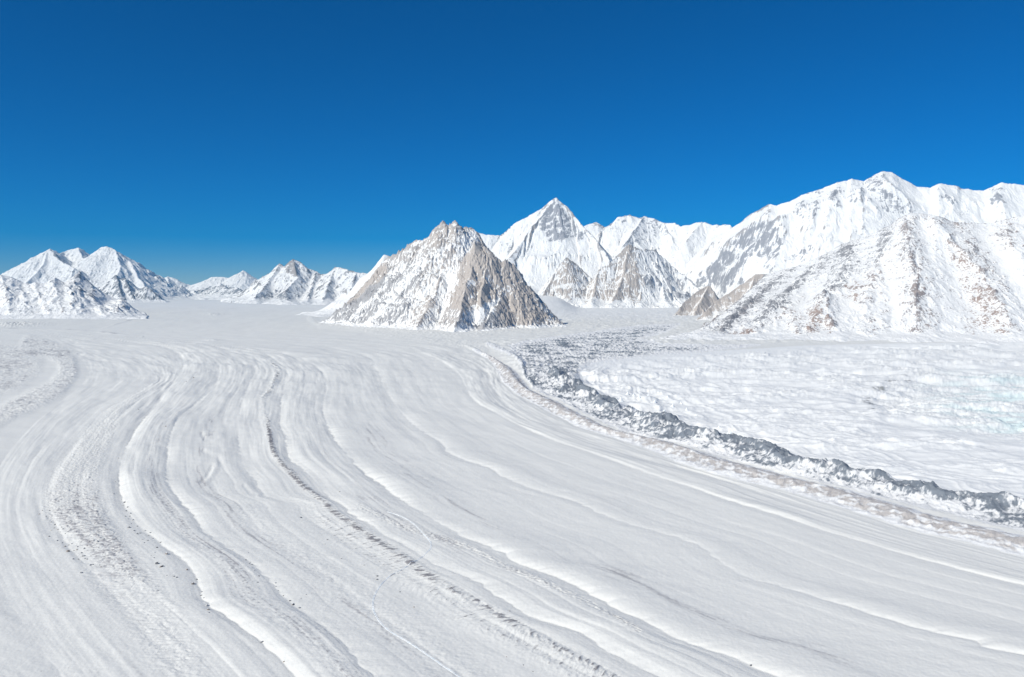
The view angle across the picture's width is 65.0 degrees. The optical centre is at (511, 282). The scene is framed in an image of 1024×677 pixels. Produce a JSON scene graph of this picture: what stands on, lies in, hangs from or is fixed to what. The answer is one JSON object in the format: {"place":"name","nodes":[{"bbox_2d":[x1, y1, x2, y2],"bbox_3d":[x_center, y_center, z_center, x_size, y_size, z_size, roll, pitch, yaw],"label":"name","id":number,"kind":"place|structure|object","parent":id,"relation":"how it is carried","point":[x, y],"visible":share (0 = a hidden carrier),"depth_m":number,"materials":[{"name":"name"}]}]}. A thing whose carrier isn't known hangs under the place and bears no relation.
{"place":"outdoors","nodes":[
{"label":"outdoors","id":0,"kind":"place"},
{"bbox_2d":[0,271,148,319],"bbox_3d":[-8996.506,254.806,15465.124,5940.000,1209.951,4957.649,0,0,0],"label":"snow hill","id":1,"kind":"structure","parent":0,"point":[78,295],"depth_m":14135.32,"materials":[{"name":"white snow"}]},
{"bbox_2d":[1,246,193,299],"bbox_3d":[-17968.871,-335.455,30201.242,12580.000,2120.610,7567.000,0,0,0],"label":"snow mountain","id":2,"kind":"structure","parent":0,"point":[99,267],"depth_m":29415.42,"materials":[{"name":"white snow"}]},
{"bbox_2d":[98,275,170,302],"bbox_3d":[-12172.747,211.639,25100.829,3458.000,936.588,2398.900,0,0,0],"label":"rocky mountain","id":3,"kind":"structure","parent":0,"point":[117,287],"depth_m":24843.60,"materials":[{"name":"white snow"}]},
{"bbox_2d":[165,276,189,287],"bbox_3d":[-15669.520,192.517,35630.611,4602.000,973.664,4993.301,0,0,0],"label":"snow mountain","id":4,"kind":"structure","parent":0,"point":[174,281],"depth_m":36766.46,"materials":[{"name":"white snow"}]},
{"bbox_2d":[186,270,257,299],"bbox_3d":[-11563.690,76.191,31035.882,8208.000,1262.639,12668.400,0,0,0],"label":"snow mountain","id":5,"kind":"structure","parent":0,"point":[215,288],"depth_m":34954.97,"materials":[{"name":"white snow"}]},
{"bbox_2d":[220,259,366,304],"bbox_3d":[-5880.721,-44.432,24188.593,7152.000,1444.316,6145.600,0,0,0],"label":"rocky mountain","id":6,"kind":"structure","parent":0,"point":[293,282],"depth_m":24605.84,"materials":[{"name":"white snow"}]},
{"bbox_2d":[296,255,387,316],"bbox_3d":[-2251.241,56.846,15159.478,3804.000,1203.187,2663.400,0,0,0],"label":"snow mountain","id":7,"kind":"structure","parent":0,"point":[333,306],"depth_m":15072.70,"materials":[{"name":"white snow"}]},
{"bbox_2d":[320,220,566,331],"bbox_3d":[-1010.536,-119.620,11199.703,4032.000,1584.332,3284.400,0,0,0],"label":"rocky mountain","id":8,"kind":"structure","parent":0,"point":[453,276],"depth_m":10870.13,"materials":[{"name":"white snow"}]},
{"bbox_2d":[0,290,1023,676],"bbox_3d":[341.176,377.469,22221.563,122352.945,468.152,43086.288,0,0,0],"label":"glacier terrain","id":9,"kind":"structure","parent":0,"point":[290,452],"depth_m":1904.02,"materials":[{"name":"white snow"}]},
{"bbox_2d":[472,348,1023,556],"bbox_3d":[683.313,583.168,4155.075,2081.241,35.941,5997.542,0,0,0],"label":"tan moraine rubble","id":10,"kind":"object","parent":9,"relation":"on","point":[891,512],"visible":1,"depth_m":2348.10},
{"bbox_2d":[486,323,1023,531],"bbox_3d":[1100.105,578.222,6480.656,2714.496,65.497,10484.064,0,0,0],"label":"dark moraine rubble","id":11,"kind":"object","parent":9,"relation":"on","point":[551,366],"visible":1,"depth_m":3207.30,"materials":[{"name":"grey stone"}]},
{"bbox_2d":[0,0,1023,284],"label":"sky","id":12,"kind":"structure","parent":0,"point":[193,141],"materials":[{"name":"blue"}]},
{"bbox_2d":[479,198,612,289],"bbox_3d":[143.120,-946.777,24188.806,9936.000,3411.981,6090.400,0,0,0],"label":"snow pyramid mountain","id":13,"kind":"structure","parent":0,"point":[538,247],"depth_m":23813.93,"materials":[{"name":"white snow"}]},
{"bbox_2d":[584,222,603,236],"bbox_3d":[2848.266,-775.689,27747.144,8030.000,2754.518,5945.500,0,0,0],"label":"snow mountain","id":14,"kind":"structure","parent":0,"point":[594,228],"depth_m":28350.22,"materials":[{"name":"white snow"}]},
{"bbox_2d":[537,244,699,307],"bbox_3d":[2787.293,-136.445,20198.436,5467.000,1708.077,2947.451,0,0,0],"label":"rocky mountain","id":15,"kind":"structure","parent":0,"point":[629,276],"depth_m":19942.93,"materials":[{"name":"white snow"}]},
{"bbox_2d":[595,215,731,273],"bbox_3d":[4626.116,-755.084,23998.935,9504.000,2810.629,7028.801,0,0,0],"label":"snow mountain","id":16,"kind":"structure","parent":0,"point":[676,246],"depth_m":24311.68,"materials":[{"name":"white snow"}]},
{"bbox_2d":[673,286,718,315],"bbox_3d":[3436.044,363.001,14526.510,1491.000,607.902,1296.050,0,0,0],"label":"rocky mountain","id":17,"kind":"structure","parent":0,"point":[700,302],"depth_m":14397.20,"materials":[{"name":"beige stone"}]},
{"bbox_2d":[694,274,764,320],"bbox_3d":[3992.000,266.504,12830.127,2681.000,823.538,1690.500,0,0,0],"label":"rocky mountain","id":18,"kind":"structure","parent":0,"point":[721,305],"depth_m":12729.28,"materials":[{"name":"white snow"}]},
{"bbox_2d":[578,342,1023,498],"bbox_3d":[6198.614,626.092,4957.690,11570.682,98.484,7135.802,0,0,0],"label":"ice field","id":19,"kind":"structure","parent":0,"point":[947,415],"depth_m":4265.62,"materials":[{"name":"white snow"}]},
{"bbox_2d":[650,213,1023,345],"bbox_3d":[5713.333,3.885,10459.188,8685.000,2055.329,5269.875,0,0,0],"label":"snow mountain","id":20,"kind":"structure","parent":0,"point":[915,277],"depth_m":9408.17,"materials":[{"name":"white snow"}]},
{"bbox_2d":[682,171,1023,298],"bbox_3d":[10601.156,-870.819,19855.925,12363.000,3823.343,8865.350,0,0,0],"label":"snow mountain","id":21,"kind":"structure","parent":0,"point":[799,230],"depth_m":19248.62,"materials":[{"name":"white snow"}]}
]}

